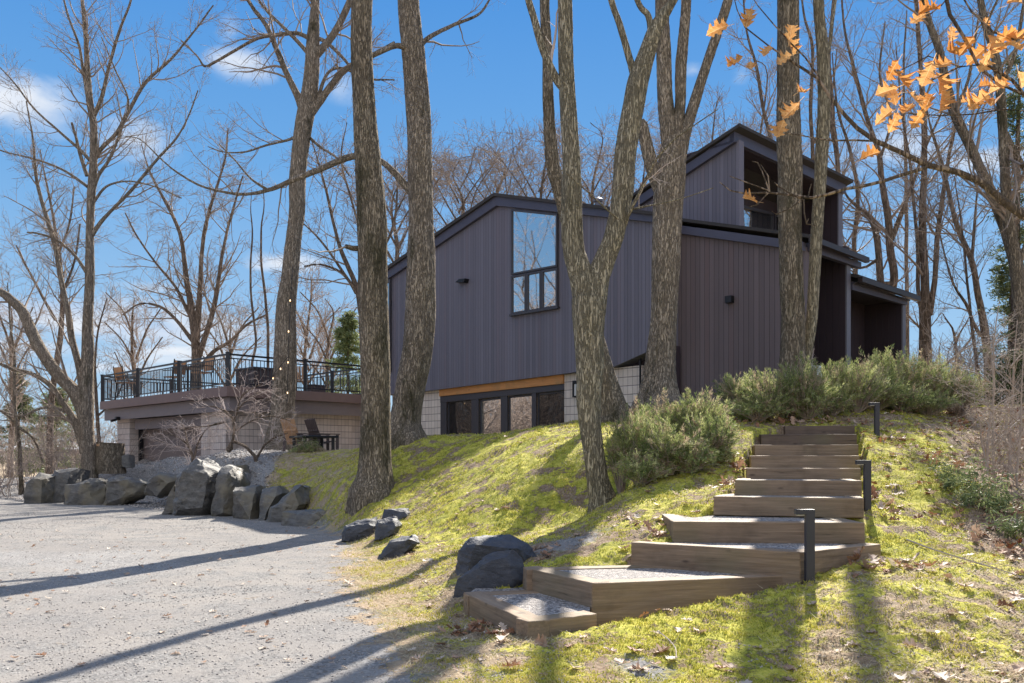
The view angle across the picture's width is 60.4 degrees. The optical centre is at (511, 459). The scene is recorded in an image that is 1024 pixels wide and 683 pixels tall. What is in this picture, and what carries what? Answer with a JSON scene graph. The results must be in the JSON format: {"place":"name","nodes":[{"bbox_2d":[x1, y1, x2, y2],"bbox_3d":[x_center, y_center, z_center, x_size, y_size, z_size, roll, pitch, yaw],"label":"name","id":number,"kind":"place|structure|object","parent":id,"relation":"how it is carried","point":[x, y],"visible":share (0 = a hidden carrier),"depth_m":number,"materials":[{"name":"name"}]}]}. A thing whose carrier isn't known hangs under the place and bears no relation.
{"place":"outdoors","nodes":[
{"label":"outdoors","id":0,"kind":"place"},
{"bbox_2d":[0,460,165,504],"bbox_3d":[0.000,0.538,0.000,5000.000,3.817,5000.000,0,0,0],"label":"ground","id":1,"kind":"structure","parent":0,"point":[1,473],"depth_m":144.32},
{"bbox_2d":[0,270,58,477],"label":"bare tree","id":2,"kind":"object","parent":1,"relation":"on","point":[4,328],"visible":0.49,"depth_m":49.95,"materials":[{"name":"brown plant"}]},
{"bbox_2d":[0,243,79,494],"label":"bare tree","id":3,"kind":"object","parent":1,"relation":"on","point":[19,446],"visible":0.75,"depth_m":29.97,"materials":[{"name":"brown plant"}]},
{"bbox_2d":[3,386,79,477],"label":"pine tree","id":4,"kind":"object","parent":1,"relation":"on","point":[58,424],"visible":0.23,"depth_m":54.49,"materials":[{"name":"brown plant"}]},
{"bbox_2d":[0,135,136,473],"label":"bare tree","id":5,"kind":"object","parent":1,"relation":"on","point":[60,333],"visible":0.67,"depth_m":33.94,"materials":[{"name":"brown plant"}]},
{"bbox_2d":[72,281,149,441],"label":"bare tree","id":6,"kind":"object","parent":1,"relation":"on","point":[97,414],"visible":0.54,"depth_m":32.97,"materials":[{"name":"brown plant"}]},
{"bbox_2d":[0,0,236,478],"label":"tall tree","id":7,"kind":"object","parent":1,"relation":"on","point":[81,394],"visible":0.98,"depth_m":24.23,"materials":[{"name":"brown plant"}]},
{"bbox_2d":[93,271,175,397],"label":"bare tree","id":8,"kind":"object","parent":1,"relation":"on","point":[133,354],"visible":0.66,"depth_m":49.95,"materials":[{"name":"brown plant"}]},
{"bbox_2d":[97,103,274,389],"bbox_3d":[-13.710,-7.416,37.915,8.140,15.834,3.815,0,0,0],"label":"bare tree","id":9,"kind":"object","parent":1,"relation":"on","point":[196,330],"visible":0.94,"depth_m":37.92,"materials":[{"name":"brown plant"}]},
{"bbox_2d":[176,267,274,385],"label":"bare tree","id":10,"kind":"object","parent":1,"relation":"on","point":[226,338],"visible":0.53,"depth_m":47.96,"materials":[{"name":"brown plant"}]},
{"bbox_2d":[100,352,360,462],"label":"garage","id":11,"kind":"structure","parent":1,"relation":"on","point":[330,412],"depth_m":27.80,"materials":[{"name":"paint"}]},
{"bbox_2d":[143,427,200,461],"bbox_3d":[-11.136,-0.261,29.256,0.073,1.922,5.456,0,0,-45],"label":"garage door","id":12,"kind":"structure","parent":11,"relation":"in","point":[146,441],"depth_m":29.78,"materials":[{"name":"paint"}]},
{"bbox_2d":[254,262,357,385],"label":"bare tree","id":13,"kind":"object","parent":1,"relation":"on","point":[304,351],"visible":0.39,"depth_m":45.95,"materials":[{"name":"brown plant"}]},
{"bbox_2d":[269,262,358,388],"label":"bare tree","id":14,"kind":"object","parent":1,"relation":"on","point":[328,334],"visible":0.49,"depth_m":41.94,"materials":[{"name":"brown plant"}]},
{"bbox_2d":[263,109,441,319],"bbox_3d":[-5.344,-6.340,29.808,6.203,12.826,3.412,0,0,0],"label":"bare tree","id":15,"kind":"object","parent":1,"relation":"on","point":[353,283],"visible":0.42,"depth_m":29.95,"materials":[{"name":"brown plant"}]},
{"bbox_2d":[315,113,468,402],"bbox_3d":[-4.908,-7.277,36.661,6.331,14.632,5.050,0,0,0],"label":"bare tree","id":16,"kind":"object","parent":1,"relation":"on","point":[398,245],"visible":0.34,"depth_m":35.98,"materials":[{"name":"brown plant"}]},
{"bbox_2d":[387,119,524,236],"bbox_3d":[-2.697,-7.985,39.964,6.708,16.124,5.976,0,0,0],"label":"bare tree","id":17,"kind":"object","parent":1,"relation":"on","point":[462,202],"visible":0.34,"depth_m":39.95,"materials":[{"name":"brown plant"}]},
{"bbox_2d":[433,120,549,226],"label":"bare tree","id":18,"kind":"object","parent":1,"relation":"on","point":[502,139],"visible":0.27,"depth_m":41.95,"materials":[{"name":"brown plant"}]},
{"bbox_2d":[457,110,606,205],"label":"bare tree","id":19,"kind":"object","parent":1,"relation":"on","point":[542,182],"visible":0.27,"depth_m":37.92,"materials":[{"name":"brown plant"}]},
{"bbox_2d":[515,97,659,205],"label":"bare tree","id":20,"kind":"object","parent":1,"relation":"on","point":[605,197],"visible":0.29,"depth_m":41.70,"materials":[{"name":"brown plant"}]},
{"bbox_2d":[388,123,920,435],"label":"modern house","id":21,"kind":"structure","parent":1,"relation":"on","point":[503,357],"depth_m":21.43,"materials":[{"name":"grey"}]},
{"bbox_2d":[448,400,470,433],"bbox_3d":[-1.426,-0.772,24.404,0.030,1.783,1.045,0,0,-45],"label":"window","id":22,"kind":"structure","parent":21,"relation":"in","point":[459,412],"depth_m":24.43,"materials":[{"name":"glass"}]},
{"bbox_2d":[480,397,500,433],"bbox_3d":[-0.553,-0.767,23.531,0.868,1.764,0.030,0,0,45],"label":"window","id":23,"kind":"structure","parent":21,"relation":"in","point":[490,409],"depth_m":23.55,"materials":[{"name":"glass"}]},
{"bbox_2d":[440,384,563,434],"bbox_3d":[-0.361,-0.877,23.261,4.675,1.995,0.060,0,0,45],"label":"window frame","id":24,"kind":"structure","parent":21,"relation":"in","point":[474,397],"depth_m":23.27,"materials":[{"name":"paint"}]},
{"bbox_2d":[511,273,525,313],"bbox_3d":[0.174,-4.215,22.409,0.543,0.997,0.050,0,0,45],"label":"window","id":25,"kind":"structure","parent":21,"relation":"in","point":[518,282],"depth_m":22.43,"materials":[{"name":"glass"}]},
{"bbox_2d":[509,394,531,430],"bbox_3d":[0.237,-0.781,22.741,0.030,1.784,0.887,0,0,-45],"label":"window","id":26,"kind":"structure","parent":21,"relation":"in","point":[520,406],"depth_m":22.75,"materials":[{"name":"glass"}]},
{"bbox_2d":[526,270,540,310],"bbox_3d":[0.552,-4.210,22.030,0.050,0.991,0.505,0,0,-45],"label":"window","id":27,"kind":"structure","parent":21,"relation":"in","point":[533,279],"depth_m":22.05,"materials":[{"name":"glass"}]},
{"bbox_2d":[511,209,557,274],"bbox_3d":[0.548,-5.570,22.034,0.050,1.727,1.602,0,0,-45],"label":"window","id":28,"kind":"structure","parent":21,"relation":"in","point":[534,235],"depth_m":22.05,"materials":[{"name":"glass"}]},
{"bbox_2d":[541,268,557,308],"bbox_3d":[0.926,-4.204,21.656,0.532,0.981,0.050,0,0,45],"label":"window","id":29,"kind":"structure","parent":21,"relation":"in","point":[549,277],"depth_m":21.67,"materials":[{"name":"glass"}]},
{"bbox_2d":[538,391,563,425],"bbox_3d":[0.994,-0.799,21.985,0.030,1.813,0.955,0,0,-45],"label":"window","id":30,"kind":"structure","parent":21,"relation":"in","point":[550,404],"depth_m":22.01,"materials":[{"name":"glass"}]},
{"bbox_2d":[636,85,776,184],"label":"bare tree","id":31,"kind":"object","parent":1,"relation":"on","point":[713,131],"visible":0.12,"depth_m":36.10,"materials":[{"name":"brown plant"}]},
{"bbox_2d":[699,0,809,152],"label":"bare tree","id":32,"kind":"object","parent":1,"relation":"on","point":[761,95],"visible":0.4,"depth_m":30.94,"materials":[{"name":"brown plant"}]},
{"bbox_2d":[799,0,878,243],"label":"bare tree","id":33,"kind":"object","parent":1,"relation":"on","point":[834,134],"visible":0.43,"depth_m":28.94,"materials":[{"name":"brown plant"}]},
{"bbox_2d":[802,26,883,273],"bbox_3d":[10.704,-7.223,28.349,3.114,12.966,2.742,0,0,0],"label":"bare tree","id":34,"kind":"object","parent":1,"relation":"on","point":[854,240],"visible":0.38,"depth_m":27.97,"materials":[{"name":"brown plant"}]},
{"bbox_2d":[800,0,904,231],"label":"bare tree","id":35,"kind":"object","parent":1,"relation":"on","point":[812,141],"visible":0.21,"depth_m":29.94,"materials":[{"name":"brown plant"}]},
{"bbox_2d":[801,0,969,365],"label":"bare tree","id":36,"kind":"object","parent":1,"relation":"on","point":[880,267],"visible":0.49,"depth_m":26.93,"materials":[{"name":"brown plant"}]},
{"bbox_2d":[865,10,944,364],"bbox_3d":[15.070,-9.057,34.182,3.052,16.588,2.828,0,0,0],"label":"bare tree","id":37,"kind":"object","parent":1,"relation":"on","point":[905,241],"visible":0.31,"depth_m":33.96,"materials":[{"name":"brown plant"}]},
{"bbox_2d":[849,0,996,373],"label":"bare tree","id":38,"kind":"object","parent":1,"relation":"on","point":[926,292],"visible":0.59,"depth_m":24.93,"materials":[{"name":"brown plant"}]},
{"bbox_2d":[876,84,1021,397],"bbox_3d":[11.875,-5.674,24.176,4.263,9.424,3.140,0,0,0],"label":"bare tree","id":39,"kind":"object","parent":1,"relation":"on","point":[977,290],"visible":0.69,"depth_m":23.93,"materials":[{"name":"brown plant"}]},
{"bbox_2d":[908,135,1000,401],"bbox_3d":[11.110,-4.652,22.455,2.482,7.318,2.343,0,0,0],"label":"bare tree","id":40,"kind":"object","parent":1,"relation":"on","point":[965,271],"visible":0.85,"depth_m":22.00,"materials":[{"name":"brown plant"}]},
{"bbox_2d":[928,0,1023,401],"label":"bare tree","id":41,"kind":"object","parent":1,"relation":"on","point":[1008,152],"visible":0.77,"depth_m":17.92,"materials":[{"name":"brown plant"}]},
{"bbox_2d":[957,320,1023,474],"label":"sapling","id":42,"kind":"object","parent":1,"relation":"on","point":[1013,384],"visible":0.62,"depth_m":10.00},
{"bbox_2d":[0,448,288,509],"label":"gravel","id":43,"kind":"structure","parent":0,"point":[142,503],"depth_m":21.75,"materials":[{"name":"gravel"}]},
{"bbox_2d":[95,442,126,473],"bbox_3d":[-11.216,-0.051,24.497,0.882,0.883,0.866,0,0,0],"label":"tree stump","id":44,"kind":"object","parent":43,"relation":"on","point":[108,458],"visible":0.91,"depth_m":24.18,"materials":[{"name":"wood"}]},
{"bbox_2d":[0,495,474,682],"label":"driveway","id":45,"kind":"structure","parent":0,"point":[63,550],"depth_m":6.72,"materials":[{"name":"gravel"}]},
{"bbox_2d":[23,472,55,503],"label":"boulder","id":46,"kind":"object","parent":45,"relation":"on","point":[39,487],"visible":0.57,"depth_m":22.10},
{"bbox_2d":[53,468,89,502],"bbox_3d":[-11.544,0.737,22.988,0.639,1.062,1.219,0,0,0],"label":"boulder","id":47,"kind":"object","parent":45,"relation":"on","point":[63,477],"visible":0.45,"depth_m":22.47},
{"bbox_2d":[64,478,106,504],"bbox_3d":[-10.511,0.860,21.937,1.039,0.819,1.114,0,0,0],"label":"boulder","id":48,"kind":"object","parent":45,"relation":"on","point":[90,491],"visible":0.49,"depth_m":21.46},
{"bbox_2d":[103,475,147,504],"bbox_3d":[-9.362,0.770,21.699,1.021,0.772,1.233,0,0,0],"label":"boulder","id":49,"kind":"object","parent":45,"relation":"on","point":[121,490],"visible":0.81,"depth_m":21.14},
{"bbox_2d":[172,458,221,515],"bbox_3d":[-6.296,0.579,18.006,0.939,1.238,1.467,0,0,0],"label":"boulder","id":50,"kind":"object","parent":45,"relation":"on","point":[195,485],"visible":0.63,"depth_m":17.36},
{"bbox_2d":[211,465,250,515],"bbox_3d":[-5.610,0.648,17.585,0.608,1.098,1.219,0,0,0],"label":"boulder","id":51,"kind":"object","parent":45,"relation":"on","point":[230,478],"visible":0.66,"depth_m":17.07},
{"bbox_2d":[0,466,509,669],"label":"leaf litter","id":52,"kind":"object","parent":45,"relation":"on","point":[266,623],"visible":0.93,"depth_m":6.34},
{"bbox_2d":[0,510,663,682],"bbox_3d":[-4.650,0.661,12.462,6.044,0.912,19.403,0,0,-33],"label":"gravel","id":53,"kind":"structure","parent":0,"point":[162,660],"depth_m":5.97,"materials":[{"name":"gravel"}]},
{"bbox_2d":[0,398,1023,682],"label":"hillside","id":54,"kind":"structure","parent":0,"point":[536,490],"depth_m":7.46,"materials":[{"name":"plant"}]},
{"bbox_2d":[0,394,169,496],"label":"undergrowth","id":55,"kind":"object","parent":54,"relation":"on","point":[71,450],"visible":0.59,"depth_m":31.22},
{"bbox_2d":[144,472,178,497],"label":"boulder","id":56,"kind":"object","parent":54,"relation":"on","point":[160,484],"visible":0.63,"depth_m":20.38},
{"bbox_2d":[143,410,241,466],"bbox_3d":[-7.464,0.095,20.498,2.236,2.538,1.116,0,0,0],"label":"bare shrub","id":57,"kind":"object","parent":54,"relation":"on","point":[186,444],"visible":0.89,"depth_m":20.48,"materials":[{"name":"brown plant"}]},
{"bbox_2d":[163,365,303,461],"bbox_3d":[-6.167,-0.845,19.502,3.160,2.532,1.386,0,0,0],"label":"bare shrub","id":58,"kind":"object","parent":54,"relation":"on","point":[229,449],"visible":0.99,"depth_m":19.48,"materials":[{"name":"brown plant"}]},
{"bbox_2d":[233,485,265,519],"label":"boulder","id":59,"kind":"object","parent":54,"relation":"on","point":[246,500],"visible":0.59,"depth_m":16.35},
{"bbox_2d":[145,0,404,450],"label":"tall tree","id":60,"kind":"object","parent":54,"relation":"on","point":[310,98],"visible":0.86,"depth_m":25.03,"materials":[{"name":"brown plant"}]},
{"bbox_2d":[266,484,310,521],"bbox_3d":[-4.014,0.865,16.008,0.807,0.841,1.379,0,0,0],"label":"boulder","id":61,"kind":"object","parent":54,"relation":"on","point":[296,497],"visible":0.54,"depth_m":15.41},
{"bbox_2d":[281,509,326,526],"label":"boulder","id":62,"kind":"object","parent":54,"relation":"on","point":[305,517],"visible":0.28,"depth_m":14.51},
{"bbox_2d":[106,0,504,449],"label":"tall tree","id":63,"kind":"object","parent":54,"relation":"on","point":[416,354],"visible":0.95,"depth_m":15.32,"materials":[{"name":"brown plant"}]},
{"bbox_2d":[285,0,394,515],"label":"tall tree","id":64,"kind":"object","parent":54,"relation":"on","point":[373,481],"visible":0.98,"depth_m":13.42,"materials":[{"name":"brown plant"}]},
{"bbox_2d":[324,309,360,393],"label":"pine tree","id":65,"kind":"object","parent":54,"relation":"on","point":[347,335],"visible":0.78,"depth_m":37.75,"materials":[{"name":"green plant"}]},
{"bbox_2d":[341,517,377,541],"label":"boulder","id":66,"kind":"object","parent":54,"relation":"on","point":[357,530],"visible":0.74,"depth_m":11.65,"materials":[{"name":"grey stone"}]},
{"bbox_2d":[377,535,419,559],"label":"boulder","id":67,"kind":"object","parent":54,"relation":"on","point":[404,545],"visible":0.86,"depth_m":9.57,"materials":[{"name":"grey stone"}]},
{"bbox_2d":[453,549,523,597],"bbox_3d":[-0.183,0.939,6.706,0.601,0.524,0.257,0,0,0],"label":"boulder","id":68,"kind":"object","parent":54,"relation":"on","point":[498,569],"visible":0.57,"depth_m":6.60,"materials":[{"name":"grey stone"}]},
{"bbox_2d":[455,534,536,575],"bbox_3d":[-0.134,0.904,7.495,0.783,0.534,0.613,0,0,0],"label":"boulder","id":69,"kind":"object","parent":54,"relation":"on","point":[474,551],"visible":0.43,"depth_m":7.26,"materials":[{"name":"grey stone"}]},
{"bbox_2d":[463,587,596,639],"bbox_3d":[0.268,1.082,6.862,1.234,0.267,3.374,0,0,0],"label":"timber step","id":70,"kind":"object","parent":54,"relation":"on","point":[527,613],"visible":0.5,"depth_m":5.65,"materials":[{"name":"wood"}]},
{"bbox_2d":[540,0,634,422],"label":"tall tree","id":71,"kind":"object","parent":54,"relation":"on","point":[613,403],"visible":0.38,"depth_m":13.21,"materials":[{"name":"brown plant"}]},
{"bbox_2d":[525,0,717,513],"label":"tall tree","id":72,"kind":"object","parent":54,"relation":"on","point":[589,284],"visible":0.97,"depth_m":9.71,"materials":[{"name":"brown plant"}]},
{"bbox_2d":[268,396,1023,682],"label":"moss","id":73,"kind":"object","parent":54,"relation":"on","point":[554,671],"visible":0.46,"depth_m":6.00,"materials":[{"name":"plant"}]},
{"bbox_2d":[523,565,781,625],"bbox_3d":[1.032,0.972,6.351,1.747,0.348,0.968,0,0,-15],"label":"timber step","id":74,"kind":"object","parent":54,"relation":"on","point":[607,593],"visible":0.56,"depth_m":5.93,"materials":[{"name":"wood"}]},
{"bbox_2d":[602,386,708,494],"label":"juniper","id":75,"kind":"object","parent":54,"relation":"on","point":[639,452],"visible":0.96,"depth_m":9.53,"materials":[{"name":"plant"}]},
{"bbox_2d":[317,410,1023,682],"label":"leaf litter","id":76,"kind":"object","parent":54,"relation":"on","point":[1020,665],"visible":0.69,"depth_m":5.07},
{"bbox_2d":[631,0,732,408],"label":"tall tree","id":77,"kind":"object","parent":54,"relation":"on","point":[659,373],"visible":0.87,"depth_m":14.37,"materials":[{"name":"brown plant"}]},
{"bbox_2d":[433,413,965,644],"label":"leaf litter","id":78,"kind":"object","parent":54,"relation":"on","point":[474,625],"visible":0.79,"depth_m":7.19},
{"bbox_2d":[663,385,743,476],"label":"juniper","id":79,"kind":"object","parent":54,"relation":"on","point":[717,437],"visible":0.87,"depth_m":9.80,"materials":[{"name":"plant"}]},
{"bbox_2d":[423,432,1023,682],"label":"fallen leaves","id":80,"kind":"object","parent":54,"relation":"on","point":[722,644],"depth_m":4.84,"materials":[{"name":"plant"}]},
{"bbox_2d":[631,541,880,585],"bbox_3d":[1.856,0.800,6.679,1.616,0.344,1.002,0,0,33],"label":"timber step","id":81,"kind":"object","parent":54,"relation":"on","point":[785,561],"visible":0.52,"depth_m":6.33,"materials":[{"name":"wood"}]},
{"bbox_2d":[710,367,805,423],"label":"juniper","id":82,"kind":"object","parent":54,"relation":"on","point":[753,396],"visible":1,"depth_m":11.81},
{"bbox_2d":[662,514,864,543],"bbox_3d":[2.011,0.562,7.267,1.452,0.169,1.002,0,0,5],"label":"timber step","id":83,"kind":"object","parent":54,"relation":"on","point":[748,529],"visible":0.85,"depth_m":6.79,"materials":[{"name":"wood"}]},
{"bbox_2d":[714,494,863,517],"bbox_3d":[2.499,0.403,7.951,1.224,0.169,1.002,0,0,19],"label":"timber step","id":84,"kind":"object","parent":54,"relation":"on","point":[848,506],"visible":0.87,"depth_m":7.49,"materials":[{"name":"wood"}]},
{"bbox_2d":[776,0,805,377],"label":"tall tree","id":85,"kind":"object","parent":54,"relation":"on","point":[791,280],"visible":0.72,"depth_m":13.85,"materials":[{"name":"brown plant"}]},
{"bbox_2d":[735,478,861,496],"bbox_3d":[2.760,0.272,8.580,1.116,0.169,1.002,0,0,16],"label":"timber step","id":86,"kind":"object","parent":54,"relation":"on","point":[803,487],"visible":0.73,"depth_m":8.10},
{"bbox_2d":[746,468,860,479],"bbox_3d":[3.112,0.170,9.562,1.122,0.169,1.002,0,0,13],"label":"timber step","id":87,"kind":"object","parent":54,"relation":"on","point":[804,473],"visible":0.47,"depth_m":9.07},
{"bbox_2d":[748,455,859,467],"bbox_3d":[3.285,0.037,10.170,1.156,0.169,1.002,0,0,7],"label":"timber step","id":88,"kind":"object","parent":54,"relation":"on","point":[785,461],"visible":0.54,"depth_m":9.68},
{"bbox_2d":[794,509,814,583],"bbox_3d":[1.987,0.608,5.980,0.132,0.542,0.062,0,0,0],"label":"bollard light","id":89,"kind":"object","parent":54,"relation":"on","point":[809,543],"visible":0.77,"depth_m":5.95,"materials":[{"name":"black metal"}]},
{"bbox_2d":[752,445,857,455],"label":"timber step","id":90,"kind":"object","parent":54,"relation":"on","point":[811,450],"visible":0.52,"depth_m":10.15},
{"bbox_2d":[770,351,840,419],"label":"juniper","id":91,"kind":"object","parent":54,"relation":"on","point":[813,402],"visible":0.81,"depth_m":11.82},
{"bbox_2d":[760,434,856,444],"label":"timber step","id":92,"kind":"object","parent":54,"relation":"on","point":[809,439],"visible":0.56,"depth_m":10.95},
{"bbox_2d":[783,426,854,434],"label":"timber step","id":93,"kind":"object","parent":92,"relation":"on","point":[788,430],"visible":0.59,"depth_m":11.43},
{"bbox_2d":[805,0,836,364],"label":"tall tree","id":94,"kind":"object","parent":54,"relation":"on","point":[823,46],"visible":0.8,"depth_m":14.03,"materials":[{"name":"brown plant"}]},
{"bbox_2d":[793,357,900,415],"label":"juniper","id":95,"kind":"object","parent":54,"relation":"on","point":[852,386],"visible":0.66,"depth_m":12.25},
{"bbox_2d":[706,0,1023,225],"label":"oak tree","id":96,"kind":"object","parent":54,"relation":"on","point":[996,44],"visible":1,"depth_m":3.89,"materials":[{"name":"orange plant"}]},
{"bbox_2d":[847,343,947,412],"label":"juniper","id":97,"kind":"object","parent":54,"relation":"on","point":[906,378],"visible":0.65,"depth_m":12.77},
{"bbox_2d":[858,292,1023,404],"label":"undergrowth","id":98,"kind":"object","parent":54,"relation":"on","point":[966,354],"visible":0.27,"depth_m":19.87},
{"bbox_2d":[866,405,1023,557],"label":"leaf litter","id":99,"kind":"object","parent":54,"relation":"on","point":[1006,550],"visible":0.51,"depth_m":9.01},
{"bbox_2d":[898,352,998,415],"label":"juniper","id":100,"kind":"object","parent":54,"relation":"on","point":[946,398],"visible":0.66,"depth_m":13.11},
{"bbox_2d":[898,0,1023,273],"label":"bare tree","id":101,"kind":"object","parent":54,"relation":"on","point":[958,121],"visible":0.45,"depth_m":19.93,"materials":[{"name":"brown plant"}]},
{"bbox_2d":[925,447,1007,512],"bbox_3d":[4.308,0.263,8.307,0.700,0.762,1.286,0,0,23],"label":"pine seedling","id":102,"kind":"object","parent":54,"relation":"on","point":[966,497],"visible":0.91,"depth_m":8.24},
{"bbox_2d":[922,300,1023,477],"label":"sapling","id":103,"kind":"object","parent":54,"relation":"on","point":[989,426],"visible":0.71,"depth_m":9.50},
{"bbox_2d":[940,327,1023,478],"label":"sapling","id":104,"kind":"object","parent":54,"relation":"on","point":[992,422],"visible":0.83,"depth_m":9.00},
{"bbox_2d":[950,328,1023,487],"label":"sapling","id":105,"kind":"object","parent":54,"relation":"on","point":[1020,430],"visible":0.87,"depth_m":8.60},
{"bbox_2d":[952,379,1023,504],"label":"brambles","id":106,"kind":"object","parent":54,"relation":"on","point":[1014,462],"visible":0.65,"depth_m":9.12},
{"bbox_2d":[970,465,1023,516],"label":"pine seedling","id":107,"kind":"object","parent":54,"relation":"on","point":[988,495],"visible":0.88,"depth_m":7.88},
{"bbox_2d":[975,347,1023,405],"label":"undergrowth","id":108,"kind":"object","parent":54,"relation":"on","point":[1018,368],"visible":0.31,"depth_m":17.42,"materials":[{"name":"brown plant"}]},
{"bbox_2d":[976,489,1023,537],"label":"pine seedling","id":109,"kind":"object","parent":54,"relation":"on","point":[1010,530],"visible":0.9,"depth_m":7.23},
{"bbox_2d":[977,227,1023,400],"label":"pine tree","id":110,"kind":"object","parent":54,"relation":"on","point":[1001,279],"visible":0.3,"depth_m":22.02,"materials":[{"name":"green plant"}]},
{"bbox_2d":[982,52,1023,369],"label":"pine tree","id":111,"kind":"object","parent":54,"relation":"on","point":[1012,114],"visible":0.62,"depth_m":20.95,"materials":[{"name":"green plant"}]},
{"bbox_2d":[0,0,1023,454],"label":"sky","id":112,"kind":"structure","parent":0,"point":[510,79],"materials":[{"name":"blue"}]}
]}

